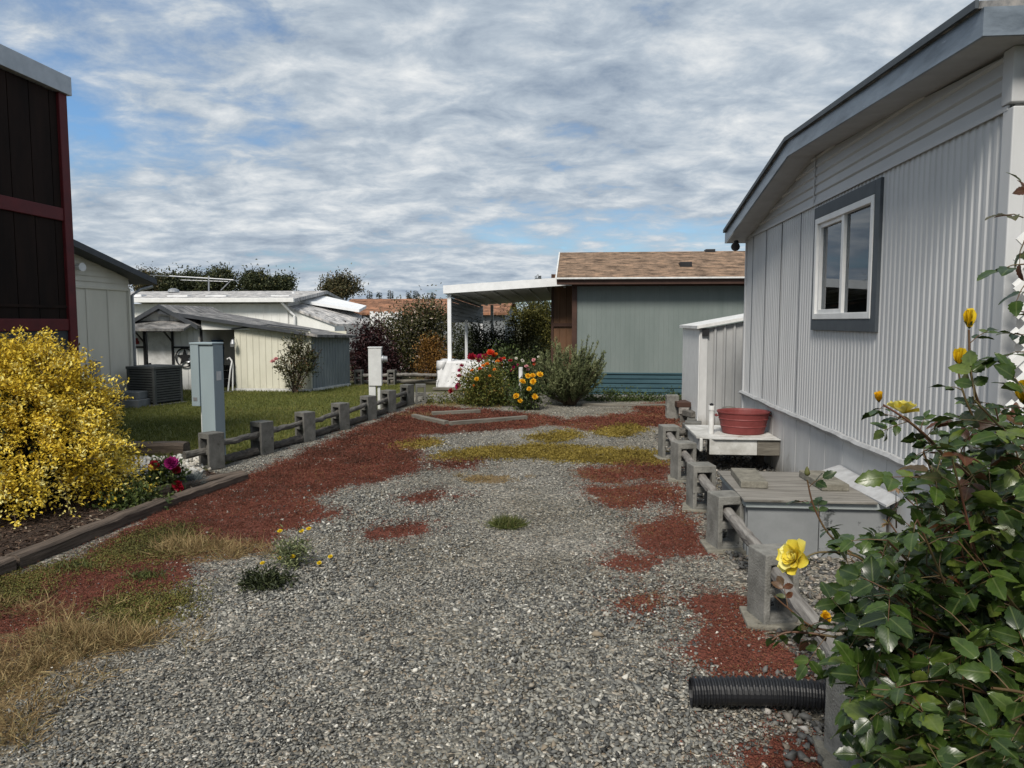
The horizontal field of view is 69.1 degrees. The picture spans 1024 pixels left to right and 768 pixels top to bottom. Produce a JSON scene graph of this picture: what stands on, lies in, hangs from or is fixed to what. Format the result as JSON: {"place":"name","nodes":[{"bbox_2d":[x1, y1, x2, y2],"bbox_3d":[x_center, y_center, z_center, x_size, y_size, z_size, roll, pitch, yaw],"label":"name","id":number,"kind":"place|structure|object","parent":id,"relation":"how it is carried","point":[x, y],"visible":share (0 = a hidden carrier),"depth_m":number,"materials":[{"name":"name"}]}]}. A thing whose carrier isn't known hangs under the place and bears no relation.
{"place":"outdoors","nodes":[
{"label":"outdoors","id":0,"kind":"place"},
{"bbox_2d":[129,261,165,290],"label":"tree","id":1,"kind":"object","parent":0,"point":[137,287],"visible":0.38,"depth_m":64.31,"materials":[{"name":"green plant"}]},
{"bbox_2d":[149,263,192,290],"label":"tree","id":2,"kind":"object","parent":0,"point":[176,283],"visible":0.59,"depth_m":67.90,"materials":[{"name":"green plant"}]},
{"bbox_2d":[175,265,206,290],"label":"tree","id":3,"kind":"object","parent":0,"point":[191,273],"visible":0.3,"depth_m":70.36,"materials":[{"name":"green plant"}]},
{"bbox_2d":[192,261,240,290],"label":"tree","id":4,"kind":"object","parent":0,"point":[219,273],"visible":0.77,"depth_m":66.94,"materials":[{"name":"green plant"}]},
{"bbox_2d":[130,288,369,330],"bbox_3d":[-10.786,-2.388,30.103,11.872,2.928,7.020,0,5,5],"label":"mobile home","id":5,"kind":"object","parent":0,"point":[326,310],"visible":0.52,"depth_m":27.18,"materials":[{"name":"metal"}]},
{"bbox_2d":[152,275,238,290],"bbox_3d":[-12.757,-4.047,30.255,3.024,0.741,1.809,0,5,5],"label":"tv antenna","id":6,"kind":"object","parent":5,"relation":"attached to","point":[208,278],"visible":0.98,"depth_m":30.16,"materials":[{"name":"metal"}]},
{"bbox_2d":[101,382,402,469],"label":"lawn","id":7,"kind":"structure","parent":0,"point":[194,430],"depth_m":12.63,"materials":[{"name":"plant"}]},
{"bbox_2d":[107,390,150,407],"bbox_3d":[-7.314,0.285,13.946,0.950,0.300,0.500,0,5,5],"label":"doorstep","id":8,"kind":"object","parent":7,"relation":"on","point":[141,397],"visible":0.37,"depth_m":13.79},
{"bbox_2d":[125,364,186,405],"bbox_3d":[-6.913,0.008,14.405,0.815,0.752,0.800,2,5,21],"label":"air conditioner","id":9,"kind":"object","parent":7,"relation":"on","point":[161,383],"visible":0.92,"depth_m":14.16,"materials":[{"name":"metal"}]},
{"bbox_2d":[128,441,189,455],"bbox_3d":[-4.260,0.774,8.927,0.709,0.166,0.209,0,5,0],"label":"landscape timber","id":10,"kind":"object","parent":7,"relation":"on","point":[168,447],"visible":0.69,"depth_m":8.83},
{"bbox_2d":[113,453,211,477],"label":"white rocks","id":11,"kind":"object","parent":7,"relation":"on","point":[190,464],"visible":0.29,"depth_m":8.13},
{"bbox_2d":[135,304,237,390],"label":"shed","id":12,"kind":"structure","parent":7,"relation":"on","point":[163,339],"depth_m":17.13,"materials":[{"name":"grey"}]},
{"bbox_2d":[147,332,171,364],"bbox_3d":[-8.112,-0.536,17.162,0.590,1.340,0.085,0,5,5],"label":"door","id":13,"kind":"structure","parent":12,"relation":"in","point":[159,345],"depth_m":17.14,"materials":[{"name":"white paint"}]},
{"bbox_2d":[189,342,225,454],"bbox_3d":[-3.400,0.219,8.333,0.298,1.371,0.204,1,5,15],"label":"utility pedestal","id":14,"kind":"object","parent":7,"relation":"on","point":[207,377],"visible":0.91,"depth_m":8.24,"materials":[{"name":"metal"}]},
{"bbox_2d":[198,431,224,469],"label":"cinder block","id":15,"kind":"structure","parent":7,"relation":"on","point":[213,457],"depth_m":8.09,"materials":[{"name":"concrete"}]},
{"bbox_2d":[182,448,206,458],"bbox_3d":[-3.389,0.744,7.980,0.083,0.094,0.274,4,6,36],"label":"fence rail","id":16,"kind":"object","parent":15,"relation":"attached to","point":[192,453],"visible":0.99,"depth_m":7.93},
{"bbox_2d":[206,431,259,447],"bbox_3d":[-3.162,0.640,8.579,0.089,0.088,1.064,1,5,13],"label":"fence rail","id":17,"kind":"object","parent":15,"relation":"attached to","point":[240,438],"visible":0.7,"depth_m":8.61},
{"bbox_2d":[154,310,356,390],"bbox_3d":[-6.018,-0.850,17.969,4.250,1.891,2.390,0,5,5],"label":"lean to","id":18,"kind":"object","parent":7,"relation":"on","point":[217,321],"visible":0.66,"depth_m":16.95,"materials":[{"name":"grey"}]},
{"bbox_2d":[231,324,350,391],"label":"metal shed","id":19,"kind":"structure","parent":7,"relation":"on","point":[256,352],"depth_m":16.98,"materials":[{"name":"metal"}]},
{"bbox_2d":[269,329,323,392],"bbox_3d":[-4.740,-0.486,16.418,1.156,1.440,0.743,0,5,5],"label":"rose shrub","id":20,"kind":"object","parent":7,"relation":"on","point":[307,360],"visible":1,"depth_m":16.37,"materials":[{"name":"green plant"}]},
{"bbox_2d":[367,347,387,408],"bbox_3d":[-2.395,-0.089,13.309,0.340,1.152,0.190,0,5,-5],"label":"utility pedestal","id":21,"kind":"object","parent":7,"relation":"on","point":[376,358],"visible":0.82,"depth_m":13.21,"materials":[{"name":"metal"}]},
{"bbox_2d":[358,379,435,383],"bbox_3d":[-2.908,-0.049,19.016,2.239,0.137,0.131,-1,5,-7],"label":"ground timber","id":22,"kind":"object","parent":7,"relation":"on","point":[421,381],"visible":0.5,"depth_m":19.01,"materials":[{"name":"grey wood"}]},
{"bbox_2d":[232,259,278,290],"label":"tree","id":23,"kind":"object","parent":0,"point":[253,280],"visible":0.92,"depth_m":66.56,"materials":[{"name":"green plant"}]},
{"bbox_2d":[0,401,535,756],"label":"dry grass","id":24,"kind":"structure","parent":0,"point":[64,632],"depth_m":3.65,"materials":[{"name":"plant"}]},
{"bbox_2d":[268,266,299,290],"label":"tree","id":25,"kind":"object","parent":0,"point":[284,282],"visible":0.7,"depth_m":68.59,"materials":[{"name":"green plant"}]},
{"bbox_2d":[314,263,368,300],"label":"tree","id":26,"kind":"object","parent":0,"point":[340,285],"visible":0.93,"depth_m":60.27,"materials":[{"name":"green plant"}]},
{"bbox_2d":[225,326,549,461],"bbox_3d":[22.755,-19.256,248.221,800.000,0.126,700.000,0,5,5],"label":"ground","id":27,"kind":"structure","parent":0,"point":[244,454],"depth_m":8.89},
{"bbox_2d":[0,44,78,406],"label":"brown building","id":28,"kind":"structure","parent":27,"relation":"on","point":[37,279],"depth_m":7.86,"materials":[{"name":"wood"}]},
{"bbox_2d":[0,331,68,406],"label":"wall panel","id":29,"kind":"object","parent":28,"relation":"in","point":[62,334],"depth_m":8.04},
{"bbox_2d":[0,471,213,555],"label":"planting bed","id":30,"kind":"object","parent":27,"relation":"on","point":[37,529],"visible":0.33,"depth_m":5.95,"materials":[{"name":"brown soil"}]},
{"bbox_2d":[0,556,16,574],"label":"landscape timber","id":31,"kind":"object","parent":30,"relation":"on","point":[7,563],"visible":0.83,"depth_m":4.73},
{"bbox_2d":[0,326,160,528],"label":"golden bush","id":32,"kind":"object","parent":30,"relation":"on","point":[55,431],"visible":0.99,"depth_m":6.21,"materials":[{"name":"yellow plant"}]},
{"bbox_2d":[5,498,167,568],"bbox_3d":[-3.128,1.087,5.608,0.129,0.096,1.583,1,5,8],"label":"landscape timber","id":33,"kind":"object","parent":30,"relation":"on","point":[48,548],"visible":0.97,"depth_m":5.41,"materials":[{"name":"wood"}]},
{"bbox_2d":[0,467,218,556],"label":"bark chips","id":34,"kind":"object","parent":30,"relation":"on","point":[64,526],"visible":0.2,"depth_m":5.98,"materials":[{"name":"wood"}]},
{"bbox_2d":[85,475,174,511],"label":"weed clump","id":35,"kind":"object","parent":30,"relation":"on","point":[138,498],"visible":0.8,"depth_m":6.34,"materials":[{"name":"green plant"}]},
{"bbox_2d":[129,451,191,493],"bbox_3d":[-3.258,0.852,6.921,0.568,0.433,0.581,-4,6,-41],"label":"dahlia","id":36,"kind":"object","parent":30,"relation":"on","point":[170,469],"visible":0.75,"depth_m":6.88,"materials":[{"name":"purple plant"}]},
{"bbox_2d":[177,467,208,486],"bbox_3d":[-3.112,0.898,7.165,0.437,0.220,0.448,-5,7,-44],"label":"fescue","id":37,"kind":"object","parent":30,"relation":"on","point":[196,475],"visible":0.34,"depth_m":7.14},
{"bbox_2d":[150,470,245,495],"bbox_3d":[-3.009,0.956,7.184,0.119,0.094,0.957,3,6,32],"label":"landscape timber","id":38,"kind":"object","parent":30,"relation":"on","point":[196,483],"visible":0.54,"depth_m":7.11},
{"bbox_2d":[73,239,156,393],"bbox_3d":[-11.675,-1.038,11.091,8.320,3.415,8.660,0,5,5],"label":"mobile home","id":39,"kind":"object","parent":27,"relation":"on","point":[105,313],"visible":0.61,"depth_m":13.85,"materials":[{"name":"beige"}]},
{"bbox_2d":[344,313,409,380],"bbox_3d":[-3.866,-1.005,20.616,1.807,1.940,2.227,-4,6,-37],"label":"smoke bush","id":40,"kind":"object","parent":27,"relation":"on","point":[359,353],"visible":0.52,"depth_m":20.39,"materials":[{"name":"purple plant"}]},
{"bbox_2d":[367,282,464,377],"bbox_3d":[-2.892,-1.554,21.763,3.240,2.835,2.123,0,5,5],"label":"flowering shrub","id":41,"kind":"object","parent":27,"relation":"on","point":[426,316],"visible":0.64,"depth_m":21.55,"materials":[{"name":"green plant"}]},
{"bbox_2d":[406,329,454,379],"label":"rust shrub","id":42,"kind":"object","parent":27,"relation":"on","point":[429,364],"visible":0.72,"depth_m":19.48,"materials":[{"name":"brown plant"}]},
{"bbox_2d":[436,359,505,386],"bbox_3d":[-0.904,-0.261,17.967,1.704,0.660,1.034,0,5,5],"label":"covered table","id":43,"kind":"object","parent":27,"relation":"on","point":[446,369],"visible":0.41,"depth_m":17.59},
{"bbox_2d":[439,315,519,359],"bbox_3d":[-0.904,-1.090,21.285,2.376,1.955,1.775,0,5,5],"label":"climbing shrub","id":44,"kind":"object","parent":27,"relation":"on","point":[476,349],"visible":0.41,"depth_m":21.01,"materials":[{"name":"green plant"}]},
{"bbox_2d":[443,278,571,360],"bbox_3d":[0.189,-1.458,20.745,3.042,2.637,6.550,0,5,5],"label":"carport","id":45,"kind":"object","parent":27,"relation":"on","point":[499,293],"visible":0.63,"depth_m":18.77,"materials":[{"name":"metal"}]},
{"bbox_2d":[500,301,550,351],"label":"shrub","id":46,"kind":"object","parent":27,"relation":"on","point":[545,322],"visible":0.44,"depth_m":26.60,"materials":[{"name":"green plant"}]},
{"bbox_2d":[551,249,744,394],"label":"green house","id":47,"kind":"structure","parent":27,"relation":"on","point":[630,312],"depth_m":15.56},
{"bbox_2d":[1005,232,1023,445],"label":"lattice screen","id":48,"kind":"object","parent":27,"relation":"on","point":[1018,285],"visible":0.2,"depth_m":3.52,"materials":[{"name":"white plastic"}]},
{"bbox_2d":[344,299,517,352],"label":"house","id":49,"kind":"structure","parent":0,"point":[375,305],"depth_m":38.88,"materials":[{"name":"brown"}]},
{"bbox_2d":[0,392,894,767],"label":"gravel driveway","id":50,"kind":"structure","parent":0,"point":[738,578],"depth_m":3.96,"materials":[{"name":"gravel"}]},
{"bbox_2d":[44,557,107,572],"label":"grass tuft","id":51,"kind":"object","parent":50,"relation":"on","point":[77,563],"visible":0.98,"depth_m":4.83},
{"bbox_2d":[0,516,226,646],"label":"olive moss","id":52,"kind":"object","parent":50,"relation":"on","point":[159,606],"visible":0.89,"depth_m":4.50,"materials":[{"name":"plant"}]},
{"bbox_2d":[111,565,172,585],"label":"grass tuft","id":53,"kind":"object","parent":50,"relation":"on","point":[141,574],"visible":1,"depth_m":4.66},
{"bbox_2d":[164,472,248,506],"bbox_3d":[-2.862,0.979,6.970,0.121,0.084,1.166,1,5,15],"label":"landscape timber","id":54,"kind":"object","parent":50,"relation":"on","point":[188,494],"visible":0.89,"depth_m":6.92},
{"bbox_2d":[250,420,273,454],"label":"cinder block","id":55,"kind":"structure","parent":50,"relation":"on","point":[264,442],"depth_m":9.00,"materials":[{"name":"concrete"}]},
{"bbox_2d":[230,556,301,598],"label":"grass tuft","id":56,"kind":"object","parent":50,"relation":"on","point":[257,580],"visible":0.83,"depth_m":4.49,"materials":[{"name":"green plant"}]},
{"bbox_2d":[274,435,302,448],"bbox_3d":[-2.929,0.755,9.545,0.108,0.115,0.736,2,5,19],"label":"ground timber","id":57,"kind":"object","parent":50,"relation":"on","point":[288,441],"visible":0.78,"depth_m":9.59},
{"bbox_2d":[260,524,332,569],"bbox_3d":[-1.430,1.060,4.899,0.374,0.307,0.376,-4,6,-38],"label":"dandelion","id":58,"kind":"object","parent":50,"relation":"on","point":[292,550],"visible":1,"depth_m":4.85,"materials":[{"name":"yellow plant"}]},
{"bbox_2d":[294,411,315,441],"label":"cinder block","id":59,"kind":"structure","parent":50,"relation":"on","point":[307,430],"depth_m":9.94,"materials":[{"name":"concrete"}]},
{"bbox_2d":[331,402,349,429],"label":"cinder block","id":60,"kind":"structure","parent":50,"relation":"on","point":[342,419],"depth_m":11.04,"materials":[{"name":"concrete"}]},
{"bbox_2d":[360,395,376,420],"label":"cinder block","id":61,"kind":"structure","parent":50,"relation":"on","point":[370,410],"depth_m":12.10,"materials":[{"name":"concrete"}]},
{"bbox_2d":[381,389,395,412],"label":"cinder block","id":62,"kind":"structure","parent":50,"relation":"on","point":[390,403],"depth_m":13.09,"materials":[{"name":"concrete"}]},
{"bbox_2d":[400,384,413,405],"bbox_3d":[-2.021,0.205,14.332,0.195,0.395,0.195,3,6,33],"label":"cinder block","id":63,"kind":"object","parent":50,"relation":"on","point":[408,397],"depth_m":14.28,"materials":[{"name":"concrete"}]},
{"bbox_2d":[0,401,825,767],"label":"red moss","id":64,"kind":"object","parent":50,"relation":"on","point":[392,427],"visible":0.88,"depth_m":6.77,"materials":[{"name":"plant"}]},
{"bbox_2d":[411,414,448,424],"bbox_3d":[-1.323,0.572,11.911,0.090,0.080,1.058,-3,6,-36],"label":"frame timber","id":65,"kind":"object","parent":64,"relation":"on","point":[430,419],"visible":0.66,"depth_m":11.83,"materials":[{"name":"grey wood"}]},
{"bbox_2d":[431,409,480,415],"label":"frame timber","id":66,"kind":"object","parent":64,"relation":"on","point":[453,412],"visible":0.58,"depth_m":12.79,"materials":[{"name":"grey wood"}]},
{"bbox_2d":[448,415,527,425],"bbox_3d":[-0.360,0.584,11.766,1.404,0.080,0.090,-3,6,-32],"label":"frame timber","id":67,"kind":"object","parent":64,"relation":"on","point":[484,420],"visible":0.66,"depth_m":11.71,"materials":[{"name":"grey wood"}]},
{"bbox_2d":[258,400,666,468],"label":"gravel chips","id":68,"kind":"object","parent":50,"relation":"on","point":[480,433],"visible":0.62,"depth_m":10.28,"materials":[{"name":"gravel"}]},
{"bbox_2d":[448,353,488,398],"bbox_3d":[-0.709,-0.103,14.661,0.794,1.056,0.910,3,5,28],"label":"dahlia","id":69,"kind":"object","parent":50,"relation":"on","point":[471,356],"visible":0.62,"depth_m":14.44,"materials":[{"name":"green plant"}]},
{"bbox_2d":[451,351,518,408],"bbox_3d":[-0.550,-0.082,14.030,1.240,1.105,1.187,-2,5,-18],"label":"zinnia","id":70,"kind":"object","parent":50,"relation":"on","point":[485,384],"visible":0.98,"depth_m":13.94,"materials":[{"name":"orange plant"}]},
{"bbox_2d":[423,385,546,405],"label":"weed clump","id":71,"kind":"object","parent":50,"relation":"on","point":[453,398],"visible":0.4,"depth_m":14.41,"materials":[{"name":"green plant"}]},
{"bbox_2d":[478,332,524,400],"bbox_3d":[-0.266,-0.315,14.893,1.139,1.456,0.996,0,5,5],"label":"dahlia","id":72,"kind":"object","parent":50,"relation":"on","point":[493,354],"visible":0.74,"depth_m":14.78,"materials":[{"name":"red plant"}]},
{"bbox_2d":[477,511,535,530],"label":"grass tuft","id":73,"kind":"object","parent":50,"relation":"on","point":[503,521],"visible":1,"depth_m":5.79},
{"bbox_2d":[499,343,541,398],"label":"rose","id":74,"kind":"object","parent":50,"relation":"on","point":[526,367],"visible":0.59,"depth_m":14.93,"materials":[{"name":"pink plant"}]},
{"bbox_2d":[498,369,551,410],"bbox_3d":[0.235,0.127,13.582,1.010,0.783,0.900,0,5,5],"label":"marigold","id":75,"kind":"object","parent":50,"relation":"on","point":[523,394],"visible":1,"depth_m":13.46,"materials":[{"name":"yellow plant"}]},
{"bbox_2d":[388,420,669,466],"bbox_3d":[0.279,0.741,10.163,3.673,0.085,3.729,0,5,5],"label":"yellow moss","id":76,"kind":"object","parent":50,"relation":"on","point":[577,453],"visible":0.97,"depth_m":9.16,"materials":[{"name":"plant"}]},
{"bbox_2d":[530,334,606,404],"bbox_3d":[1.050,-0.278,14.149,1.515,1.363,1.370,0,5,5],"label":"shrub","id":77,"kind":"object","parent":50,"relation":"on","point":[573,381],"visible":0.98,"depth_m":13.96,"materials":[{"name":"green plant"}]},
{"bbox_2d":[581,403,664,406],"bbox_3d":[2.307,0.398,14.100,1.971,0.050,0.120,0,5,5],"label":"bed edging","id":78,"kind":"object","parent":50,"relation":"on","point":[614,404],"visible":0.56,"depth_m":14.09,"materials":[{"name":"grey wood"}]},
{"bbox_2d":[583,384,681,401],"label":"weed clump","id":79,"kind":"object","parent":50,"relation":"on","point":[610,393],"visible":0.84,"depth_m":15.01,"materials":[{"name":"green plant"}]},
{"bbox_2d":[654,454,669,460],"bbox_3d":[1.832,0.862,8.722,0.300,0.030,0.270,0,5,-5],"label":"footing pad","id":80,"kind":"object","parent":50,"relation":"on","point":[658,457],"visible":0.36,"depth_m":8.59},
{"bbox_2d":[658,424,678,457],"bbox_3d":[1.832,0.677,8.706,0.195,0.395,0.195,-1,5,-6],"label":"cinder block","id":81,"kind":"object","parent":80,"relation":"on","point":[663,442],"depth_m":8.62,"materials":[{"name":"concrete"}]},
{"bbox_2d":[665,394,678,418],"bbox_3d":[2.642,0.377,12.285,0.195,0.395,0.195,0,5,5],"label":"cinder block","id":82,"kind":"object","parent":50,"relation":"on","point":[671,410],"depth_m":12.19,"materials":[{"name":"concrete"}]},
{"bbox_2d":[667,475,698,482],"bbox_3d":[1.727,0.963,7.520,0.300,0.030,0.270,1,5,10],"label":"footing pad","id":83,"kind":"object","parent":50,"relation":"on","point":[671,480],"visible":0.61,"depth_m":7.41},
{"bbox_2d":[670,440,696,479],"bbox_3d":[1.727,0.778,7.505,0.195,0.395,0.195,-1,5,-12],"label":"cinder block","id":84,"kind":"object","parent":83,"relation":"on","point":[676,461],"depth_m":7.43,"materials":[{"name":"concrete"}]},
{"bbox_2d":[682,502,706,513],"bbox_3d":[1.611,1.060,6.360,0.300,0.030,0.270,1,5,15],"label":"footing pad","id":85,"kind":"object","parent":50,"relation":"on","point":[685,506],"visible":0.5,"depth_m":6.25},
{"bbox_2d":[686,462,715,508],"bbox_3d":[1.611,0.875,6.345,0.195,0.395,0.195,0,5,-4],"label":"cinder block","id":86,"kind":"object","parent":85,"relation":"on","point":[694,487],"depth_m":6.26,"materials":[{"name":"concrete"}]},
{"bbox_2d":[699,539,745,553],"bbox_3d":[1.505,1.152,5.269,0.300,0.030,0.270,0,5,3],"label":"footing pad","id":87,"kind":"object","parent":50,"relation":"on","point":[708,547],"visible":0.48,"depth_m":5.15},
{"bbox_2d":[706,490,743,548],"bbox_3d":[1.505,0.967,5.254,0.195,0.395,0.195,-1,5,-10],"label":"cinder block","id":88,"kind":"object","parent":87,"relation":"on","point":[717,523],"depth_m":5.19,"materials":[{"name":"concrete"}]},
{"bbox_2d":[697,473,726,519],"bbox_3d":[1.559,0.838,5.792,0.092,0.125,1.207,0,5,5],"label":"fence rail","id":89,"kind":"object","parent":88,"relation":"attached to","point":[705,482],"visible":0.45,"depth_m":5.96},
{"bbox_2d":[723,505,761,546],"bbox_3d":[1.450,0.936,4.606,0.092,0.099,1.400,0,5,5],"label":"fence rail","id":90,"kind":"object","parent":88,"relation":"attached to","point":[739,526],"visible":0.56,"depth_m":4.72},
{"bbox_2d":[685,425,780,466],"bbox_3d":[2.430,0.719,8.327,0.840,0.375,1.050,0,5,5],"label":"step box","id":91,"kind":"object","parent":50,"relation":"on","point":[720,442],"visible":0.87,"depth_m":7.85,"materials":[{"name":"grey wood"}]},
{"bbox_2d":[708,403,714,433],"bbox_3d":[2.182,0.375,8.145,0.068,0.339,0.068,0,5,5],"label":"standpipe","id":92,"kind":"object","parent":91,"relation":"on","point":[711,407],"visible":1,"depth_m":8.12,"materials":[{"name":"white plastic"}]},
{"bbox_2d":[714,408,771,434],"bbox_3d":[2.553,0.416,8.215,0.617,0.245,0.516,0,5,5],"label":"tub","id":93,"kind":"object","parent":91,"relation":"on","point":[742,421],"visible":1,"depth_m":8.04,"materials":[{"name":"plastic"}]},
{"bbox_2d":[688,675,825,711],"bbox_3d":[1.183,1.278,3.027,0.906,0.134,0.171,1,5,12],"label":"drain pipe","id":94,"kind":"object","parent":50,"relation":"on","point":[762,690],"visible":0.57,"depth_m":3.03,"materials":[{"name":"black plastic"}]},
{"bbox_2d":[739,606,806,631],"bbox_3d":[1.393,1.259,3.989,0.300,0.030,0.270,1,5,8],"label":"footing pad","id":95,"kind":"object","parent":50,"relation":"on","point":[752,621],"visible":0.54,"depth_m":3.88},
{"bbox_2d":[747,543,799,624],"bbox_3d":[1.393,1.074,3.973,0.195,0.395,0.195,-1,5,-9],"label":"cinder block","id":96,"kind":"object","parent":95,"relation":"on","point":[762,590],"depth_m":3.92,"materials":[{"name":"concrete"}]},
{"bbox_2d":[770,566,834,656],"bbox_3d":[1.330,1.047,3.316,0.088,0.120,1.421,0,5,5],"label":"fence rail","id":97,"kind":"object","parent":96,"relation":"attached to","point":[801,607],"visible":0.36,"depth_m":3.36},
{"bbox_2d":[654,434,919,681],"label":"river rocks","id":98,"kind":"object","parent":50,"relation":"on","point":[810,580],"visible":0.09,"depth_m":4.90,"materials":[{"name":"stone"}]},
{"bbox_2d":[761,665,824,767],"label":"loose river rocks","id":99,"kind":"object","parent":50,"relation":"on","point":[817,726],"visible":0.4,"depth_m":2.90,"materials":[{"name":"stone"}]},
{"bbox_2d":[717,465,899,557],"bbox_3d":[2.096,0.918,5.477,0.975,0.455,1.140,0,5,5],"label":"storage box","id":100,"kind":"object","parent":50,"relation":"on","point":[771,516],"visible":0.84,"depth_m":5.07,"materials":[{"name":"grey paint"}]},
{"bbox_2d":[731,468,767,488],"bbox_3d":[1.780,0.706,5.599,0.190,0.050,0.500,1,5,8],"label":"paver","id":101,"kind":"object","parent":100,"relation":"on","point":[749,478],"visible":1,"depth_m":5.49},
{"bbox_2d":[799,470,848,490],"bbox_3d":[2.304,0.713,5.512,0.190,0.050,0.500,0,5,3],"label":"paver","id":102,"kind":"object","parent":100,"relation":"on","point":[834,483],"visible":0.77,"depth_m":5.38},
{"bbox_2d":[812,735,844,767],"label":"footing pad","id":103,"kind":"object","parent":50,"relation":"on","point":[830,761],"visible":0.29,"depth_m":2.70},
{"bbox_2d":[824,647,886,767],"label":"cinder block","id":104,"kind":"object","parent":103,"relation":"on","point":[834,700],"depth_m":2.69,"materials":[{"name":"concrete"}]},
{"bbox_2d":[723,0,1023,575],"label":"mobile home","id":105,"kind":"object","parent":50,"relation":"on","point":[868,234],"visible":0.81,"depth_m":5.00,"materials":[{"name":"grey"}]},
{"bbox_2d":[811,177,883,331],"bbox_3d":[2.664,-0.962,5.935,0.085,1.075,1.475,0,5,5],"label":"window","id":106,"kind":"structure","parent":105,"relation":"in","point":[847,244],"depth_m":5.84,"materials":[{"name":"white plastic"}]},
{"bbox_2d":[764,172,1023,767],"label":"rose bush","id":107,"kind":"object","parent":50,"relation":"on","point":[948,692],"visible":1,"depth_m":1.43,"materials":[{"name":"green plant"}]},
{"bbox_2d":[0,0,980,320],"label":"sky","id":108,"kind":"structure","parent":0,"point":[414,145],"materials":[{"name":"blue"}]},
{"bbox_2d":[476,332,550,384],"bbox_3d":[0.198,-0.617,18.732,2.760,1.420,1.415,0,5,5],"label":"dark shrub","id":109,"kind":"object","parent":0,"point":[539,347],"visible":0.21,"depth_m":18.74,"materials":[{"name":"green plant"}]},
{"bbox_2d":[497,310,545,358],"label":"conifer shrub","id":110,"kind":"object","parent":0,"point":[528,331],"visible":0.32,"depth_m":22.57,"materials":[{"name":"green plant"}]},
{"bbox_2d":[679,313,743,424],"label":"garden shed","id":111,"kind":"structure","parent":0,"point":[712,357],"depth_m":11.24,"materials":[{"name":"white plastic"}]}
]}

